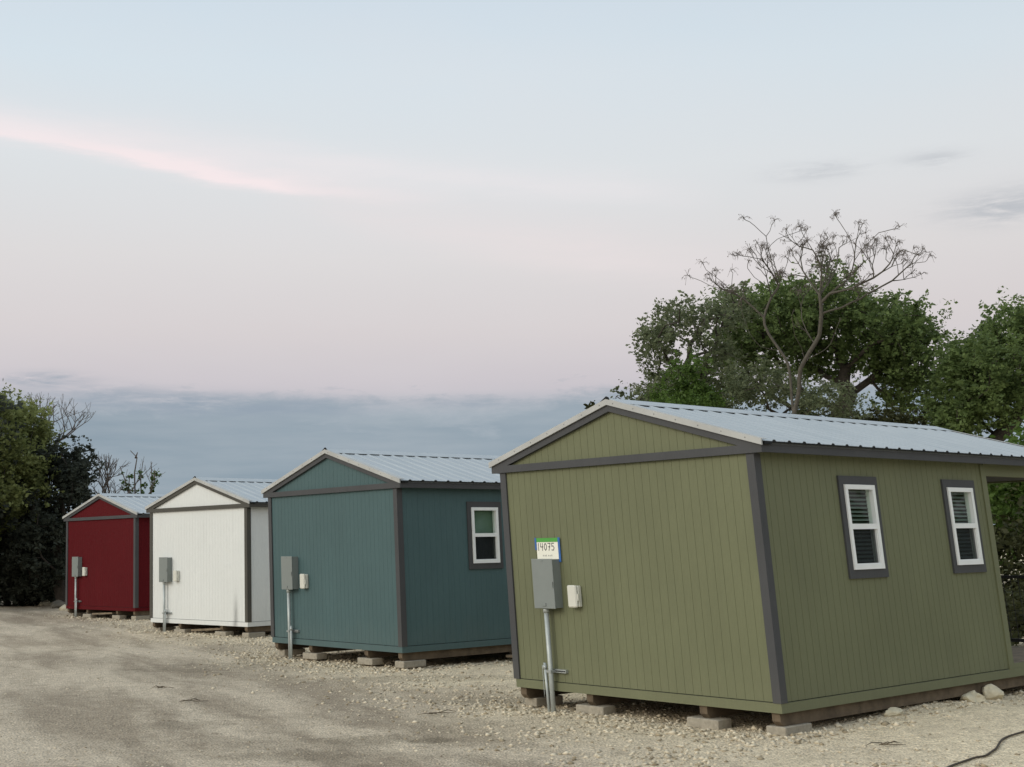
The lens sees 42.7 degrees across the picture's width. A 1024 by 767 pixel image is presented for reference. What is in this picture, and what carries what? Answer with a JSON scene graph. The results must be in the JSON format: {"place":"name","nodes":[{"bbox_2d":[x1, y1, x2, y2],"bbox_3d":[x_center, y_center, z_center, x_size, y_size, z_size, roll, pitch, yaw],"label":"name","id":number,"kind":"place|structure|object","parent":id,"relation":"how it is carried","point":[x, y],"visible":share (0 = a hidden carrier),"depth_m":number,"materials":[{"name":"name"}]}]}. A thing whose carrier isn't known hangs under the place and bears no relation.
{"place":"outdoors","nodes":[
{"label":"outdoors","id":0,"kind":"place"},
{"bbox_2d":[0,553,1023,766],"bbox_3d":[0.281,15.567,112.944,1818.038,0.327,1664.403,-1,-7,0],"label":"ground","id":1,"kind":"structure","parent":0,"point":[223,714],"depth_m":12.96,"materials":[{"name":"beige gravel"}]},
{"bbox_2d":[0,391,35,530],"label":"leafy tree","id":2,"kind":"object","parent":1,"relation":"on","point":[2,511],"visible":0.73,"depth_m":38.67,"materials":[{"name":"green plant"}]},
{"bbox_2d":[0,383,67,540],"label":"leafy tree","id":3,"kind":"object","parent":1,"relation":"on","point":[32,465],"visible":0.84,"depth_m":39.67,"materials":[{"name":"green plant"}]},
{"bbox_2d":[0,486,71,606],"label":"evergreen tree","id":4,"kind":"object","parent":1,"relation":"on","point":[8,594],"visible":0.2,"depth_m":41.04,"materials":[{"name":"green plant"}]},
{"bbox_2d":[38,600,51,605],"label":"rock","id":5,"kind":"object","parent":1,"relation":"on","point":[46,603],"visible":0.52,"depth_m":41.55,"materials":[{"name":"stone"}]},
{"bbox_2d":[0,433,110,601],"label":"evergreen tree","id":6,"kind":"object","parent":1,"relation":"on","point":[73,480],"visible":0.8,"depth_m":40.08,"materials":[{"name":"green plant"}]},
{"bbox_2d":[51,600,64,607],"bbox_3d":[-13.622,6.719,39.614,0.478,0.380,0.745,-6,-8,34],"label":"rock","id":7,"kind":"object","parent":1,"relation":"on","point":[57,604],"visible":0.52,"depth_m":39.37,"materials":[{"name":"grey stone"}]},
{"bbox_2d":[26,392,100,505],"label":"bare tree","id":8,"kind":"object","parent":1,"relation":"on","point":[71,428],"visible":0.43,"depth_m":43.26,"materials":[{"name":"brown plant"}]},
{"bbox_2d":[59,604,67,609],"bbox_3d":[-13.041,6.553,38.223,0.312,0.256,0.442,1,-7,-18],"label":"rock","id":9,"kind":"object","parent":1,"relation":"on","point":[62,607],"visible":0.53,"depth_m":38.06,"materials":[{"name":"stone"}]},
{"bbox_2d":[70,612,86,615],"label":"concrete block","id":10,"kind":"structure","parent":1,"relation":"on","point":[78,614],"depth_m":34.78,"materials":[{"name":"grey concrete"}]},
{"bbox_2d":[83,614,96,617],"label":"concrete block","id":11,"kind":"structure","parent":1,"relation":"on","point":[89,615],"depth_m":33.94,"materials":[{"name":"grey concrete"}]},
{"bbox_2d":[62,493,165,615],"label":"shed","id":12,"kind":"structure","parent":11,"relation":"on","point":[108,538],"depth_m":33.46,"materials":[{"name":"red paint"}]},
{"bbox_2d":[72,557,81,616],"bbox_3d":[-11.393,5.358,34.301,0.325,1.637,0.140,-8,-10,43],"label":"electrical service","id":13,"kind":"object","parent":12,"relation":"attached to","point":[76,567],"visible":0.91,"depth_m":34.28,"materials":[{"name":"grey paint"}]},
{"bbox_2d":[82,567,86,575],"bbox_3d":[-11.110,4.891,34.108,0.145,0.226,0.084,-8,-10,43],"label":"outlet box","id":14,"kind":"object","parent":12,"relation":"attached to","point":[84,571],"visible":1,"depth_m":34.07,"materials":[{"name":"plastic"}]},
{"bbox_2d":[92,612,115,614],"bbox_3d":[-10.430,5.882,33.557,1.001,0.040,0.140,-11,-12,43],"label":"plank","id":15,"kind":"object","parent":1,"relation":"on","point":[104,613],"visible":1,"depth_m":33.38,"materials":[{"name":"brown wood"}]},
{"bbox_2d":[112,615,125,618],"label":"concrete block","id":16,"kind":"structure","parent":1,"relation":"on","point":[118,616],"depth_m":32.90,"materials":[{"name":"grey concrete"}]},
{"bbox_2d":[89,452,164,494],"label":"bare shrub","id":17,"kind":"object","parent":1,"relation":"on","point":[107,478],"visible":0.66,"depth_m":42.75,"materials":[{"name":"brown plant"}]},
{"bbox_2d":[119,450,161,493],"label":"sapling","id":18,"kind":"object","parent":1,"relation":"on","point":[132,476],"visible":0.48,"depth_m":43.95,"materials":[{"name":"green plant"}]},
{"bbox_2d":[131,615,149,619],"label":"concrete block","id":19,"kind":"structure","parent":1,"relation":"on","point":[140,617],"depth_m":32.43,"materials":[{"name":"grey concrete"}]},
{"bbox_2d":[155,627,175,630],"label":"concrete block","id":20,"kind":"structure","parent":1,"relation":"on","point":[167,628],"depth_m":27.77,"materials":[{"name":"grey concrete"}]},
{"bbox_2d":[174,629,191,632],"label":"concrete block","id":21,"kind":"structure","parent":1,"relation":"on","point":[183,630],"depth_m":26.94,"materials":[{"name":"grey concrete"}]},
{"bbox_2d":[180,698,207,701],"bbox_3d":[-3.616,3.586,14.864,0.305,0.031,0.171,3,-8,-27],"label":"twig","id":22,"kind":"object","parent":1,"relation":"on","point":[191,700],"visible":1,"depth_m":14.86,"materials":[{"name":"brown wood"}]},
{"bbox_2d":[191,628,219,630],"bbox_3d":[-6.112,4.959,26.451,1.052,0.040,0.120,-11,-12,40],"label":"plank","id":23,"kind":"object","parent":1,"relation":"on","point":[206,629],"visible":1,"depth_m":26.43,"materials":[{"name":"brown wood"}]},
{"bbox_2d":[215,631,233,635],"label":"concrete block","id":24,"kind":"structure","parent":1,"relation":"on","point":[225,633],"depth_m":25.92,"materials":[{"name":"grey concrete"}]},
{"bbox_2d":[145,476,277,632],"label":"shed","id":25,"kind":"structure","parent":24,"relation":"on","point":[209,536],"depth_m":26.40,"materials":[{"name":"white paint"}]},
{"bbox_2d":[159,557,171,631],"bbox_3d":[-7.217,4.439,27.288,0.321,1.637,0.145,-8,-10,43],"label":"electrical service","id":26,"kind":"object","parent":25,"relation":"attached to","point":[165,569],"visible":0.96,"depth_m":27.27,"materials":[{"name":"grey paint"}]},
{"bbox_2d":[173,570,179,580],"bbox_3d":[-6.934,3.972,27.096,0.144,0.226,0.084,-8,-10,43],"label":"outlet box","id":27,"kind":"object","parent":25,"relation":"attached to","point":[176,575],"visible":1,"depth_m":27.06,"materials":[{"name":"plastic"}]},
{"bbox_2d":[242,632,264,637],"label":"concrete block","id":28,"kind":"structure","parent":1,"relation":"on","point":[253,634],"depth_m":25.44,"materials":[{"name":"grey concrete"}]},
{"bbox_2d":[279,648,304,655],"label":"concrete block","id":29,"kind":"structure","parent":1,"relation":"on","point":[297,651],"depth_m":20.93,"materials":[{"name":"grey concrete"}]},
{"bbox_2d":[303,652,326,659],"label":"concrete block","id":30,"kind":"structure","parent":1,"relation":"on","point":[315,656],"depth_m":20.04,"materials":[{"name":"grey concrete"}]},
{"bbox_2d":[261,448,511,660],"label":"shed","id":31,"kind":"structure","parent":30,"relation":"on","point":[401,556],"depth_m":19.35,"materials":[{"name":"teal paint"}]},
{"bbox_2d":[281,556,299,658],"bbox_3d":[-3.462,3.520,20.450,0.147,1.637,0.343,5,-9,-41],"label":"electrical service","id":32,"kind":"object","parent":31,"relation":"attached to","point":[289,574],"visible":0.93,"depth_m":20.43,"materials":[{"name":"grey paint"}]},
{"bbox_2d":[300,574,308,588],"bbox_3d":[-3.207,3.050,20.233,0.085,0.226,0.148,5,-9,-41],"label":"outlet box","id":33,"kind":"object","parent":31,"relation":"attached to","point":[303,581],"visible":1,"depth_m":20.19,"materials":[{"name":"plastic"}]},
{"bbox_2d":[466,501,503,568],"bbox_3d":[-0.418,2.261,19.558,0.672,0.993,0.123,5,-9,-41],"label":"window","id":34,"kind":"structure","parent":31,"relation":"in","point":[484,523],"depth_m":19.56,"materials":[{"name":"grey paint"}]},
{"bbox_2d":[358,657,382,664],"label":"concrete block","id":35,"kind":"structure","parent":1,"relation":"on","point":[369,661],"depth_m":18.91,"materials":[{"name":"grey concrete"}]},
{"bbox_2d":[395,659,425,667],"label":"concrete block","id":36,"kind":"structure","parent":1,"relation":"on","point":[410,664],"depth_m":18.38,"materials":[{"name":"grey concrete"}]},
{"bbox_2d":[417,709,455,714],"bbox_3d":[-0.778,3.384,13.518,0.424,0.036,0.112,1,-7,-14],"label":"twig","id":37,"kind":"object","parent":1,"relation":"on","point":[438,712],"visible":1,"depth_m":13.52,"materials":[{"name":"brown wood"}]},
{"bbox_2d":[525,695,562,706],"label":"concrete block","id":38,"kind":"structure","parent":1,"relation":"on","point":[538,702],"depth_m":14.03,"materials":[{"name":"grey concrete"}]},
{"bbox_2d":[583,400,594,408],"bbox_3d":[2.042,2.976,29.986,0.985,5.203,1.465,1,-7,-14],"label":"shrub","id":39,"kind":"object","parent":1,"relation":"on","point":[590,404],"visible":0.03,"depth_m":30.07,"materials":[{"name":"green plant"}]},
{"bbox_2d":[576,703,614,714],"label":"concrete block","id":40,"kind":"structure","parent":1,"relation":"on","point":[588,708],"depth_m":13.20,"materials":[{"name":"grey concrete"}]},
{"bbox_2d":[640,347,733,408],"bbox_3d":[3.768,2.257,28.330,2.119,6.197,2.409,-1,-7,0],"label":"young tree","id":41,"kind":"object","parent":1,"relation":"on","point":[688,393],"visible":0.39,"depth_m":28.54,"materials":[{"name":"green plant"}]},
{"bbox_2d":[610,280,780,401],"bbox_3d":[4.215,1.583,31.026,3.773,8.142,3.966,-7,-9,38],"label":"oak tree","id":42,"kind":"object","parent":1,"relation":"on","point":[661,334],"visible":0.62,"depth_m":30.66,"materials":[{"name":"green plant"}]},
{"bbox_2d":[687,715,731,729],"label":"concrete block","id":43,"kind":"structure","parent":1,"relation":"on","point":[701,721],"depth_m":12.08,"materials":[{"name":"grey concrete"}]},
{"bbox_2d":[488,396,1023,725],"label":"shed","id":44,"kind":"structure","parent":1,"relation":"on","point":[785,569],"depth_m":12.93,"materials":[{"name":"green paint"}]},
{"bbox_2d":[534,537,560,561],"bbox_3d":[0.379,1.759,13.875,0.013,0.256,0.416,5,-9,-41],"label":"number sign","id":45,"kind":"object","parent":44,"relation":"attached to","point":[547,548],"visible":0.99,"depth_m":13.87,"materials":[{"name":"paper"}]},
{"bbox_2d":[531,559,567,711],"bbox_3d":[0.397,2.652,13.669,0.139,1.637,0.439,5,-9,-41],"label":"electrical service","id":46,"kind":"object","parent":44,"relation":"attached to","point":[547,584],"visible":0.91,"depth_m":13.66,"materials":[{"name":"grey paint"}]},
{"bbox_2d":[567,585,581,607],"bbox_3d":[0.642,2.185,13.469,0.086,0.226,0.159,5,-9,-41],"label":"outlet box","id":47,"kind":"object","parent":44,"relation":"attached to","point":[574,597],"visible":1,"depth_m":13.43,"materials":[{"name":"plastic"}]},
{"bbox_2d":[836,476,888,578],"bbox_3d":[3.421,1.406,12.874,0.679,0.993,0.197,5,-9,-41],"label":"window","id":48,"kind":"structure","parent":44,"relation":"in","point":[865,549],"depth_m":12.85,"materials":[{"name":"grey paint"}]},
{"bbox_2d":[940,479,986,572],"bbox_3d":[4.838,1.534,14.119,0.679,0.993,0.197,5,-9,-41],"label":"window","id":49,"kind":"structure","parent":44,"relation":"in","point":[965,538],"depth_m":14.09,"materials":[{"name":"grey paint"}]},
{"bbox_2d":[766,723,811,735],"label":"concrete block","id":50,"kind":"structure","parent":1,"relation":"on","point":[786,730],"depth_m":11.53,"materials":[{"name":"grey concrete"}]},
{"bbox_2d":[717,344,876,419],"bbox_3d":[5.977,2.294,28.794,3.858,6.148,3.222,-1,-7,0],"label":"scrub tree","id":51,"kind":"object","parent":1,"relation":"on","point":[811,401],"visible":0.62,"depth_m":28.61,"materials":[{"name":"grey plant"}]},
{"bbox_2d":[681,209,935,413],"bbox_3d":[6.247,0.698,27.367,5.289,8.956,3.119,-3,-7,17],"label":"bare tree","id":52,"kind":"object","parent":1,"relation":"on","point":[794,405],"visible":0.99,"depth_m":26.98,"materials":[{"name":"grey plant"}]},
{"bbox_2d":[700,254,962,417],"bbox_3d":[8.009,1.237,33.408,6.943,9.238,5.662,-1,-7,0],"label":"oak tree","id":53,"kind":"object","parent":1,"relation":"on","point":[893,336],"visible":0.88,"depth_m":32.59,"materials":[{"name":"green plant"}]},
{"bbox_2d":[867,741,905,744],"bbox_3d":[3.078,2.970,10.845,0.330,0.033,0.139,-1,-7,0],"label":"twig","id":54,"kind":"object","parent":1,"relation":"on","point":[888,743],"visible":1,"depth_m":10.82,"materials":[{"name":"brown wood"}]},
{"bbox_2d":[884,707,902,716],"bbox_3d":[3.614,3.135,12.448,0.217,0.121,0.152,0,-7,-8],"label":"rock","id":55,"kind":"object","parent":1,"relation":"on","point":[892,711],"visible":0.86,"depth_m":12.39,"materials":[{"name":"stone"}]},
{"bbox_2d":[827,395,995,438],"bbox_3d":[9.186,2.917,30.899,4.613,5.278,3.187,-1,-7,0],"label":"scrub tree","id":56,"kind":"object","parent":1,"relation":"on","point":[892,416],"visible":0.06,"depth_m":30.54,"materials":[{"name":"green plant"}]},
{"bbox_2d":[908,286,1023,440],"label":"oak tree","id":57,"kind":"object","parent":1,"relation":"on","point":[981,374],"visible":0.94,"depth_m":29.44,"materials":[{"name":"green plant"}]},
{"bbox_2d":[960,690,985,701],"bbox_3d":[4.718,3.250,13.473,0.268,0.193,0.266,2,-8,-26],"label":"rock","id":58,"kind":"object","parent":1,"relation":"on","point":[973,696],"visible":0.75,"depth_m":13.38,"materials":[{"name":"stone"}]},
{"bbox_2d":[947,730,1023,766],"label":"hose","id":59,"kind":"object","parent":1,"relation":"on","point":[988,753],"visible":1,"depth_m":10.29,"materials":[{"name":"black rubber"}]},
{"bbox_2d":[982,684,1003,699],"bbox_3d":[5.026,3.250,13.714,0.241,0.215,0.251,-5,-8,31],"label":"rock","id":60,"kind":"object","parent":1,"relation":"on","point":[991,692],"visible":0.74,"depth_m":13.63,"materials":[{"name":"stone"}]},
{"bbox_2d":[979,413,1023,564],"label":"bush","id":61,"kind":"object","parent":1,"relation":"on","point":[998,504],"visible":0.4,"depth_m":24.18,"materials":[{"name":"green plant"}]},
{"bbox_2d":[989,484,1023,645],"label":"bush","id":62,"kind":"object","parent":1,"relation":"on","point":[1006,539],"visible":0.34,"depth_m":22.72,"materials":[{"name":"green plant"}]},
{"bbox_2d":[995,523,1023,583],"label":"brush","id":63,"kind":"object","parent":1,"relation":"on","point":[1016,563],"visible":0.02,"depth_m":42.97,"materials":[{"name":"green plant"}]},
{"bbox_2d":[0,0,1023,524],"label":"sky","id":64,"kind":"structure","parent":0,"point":[258,238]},
{"bbox_2d":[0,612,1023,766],"bbox_3d":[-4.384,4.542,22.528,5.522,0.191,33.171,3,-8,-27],"label":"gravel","id":65,"kind":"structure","parent":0,"point":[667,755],"depth_m":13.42,"materials":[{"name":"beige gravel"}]}
]}

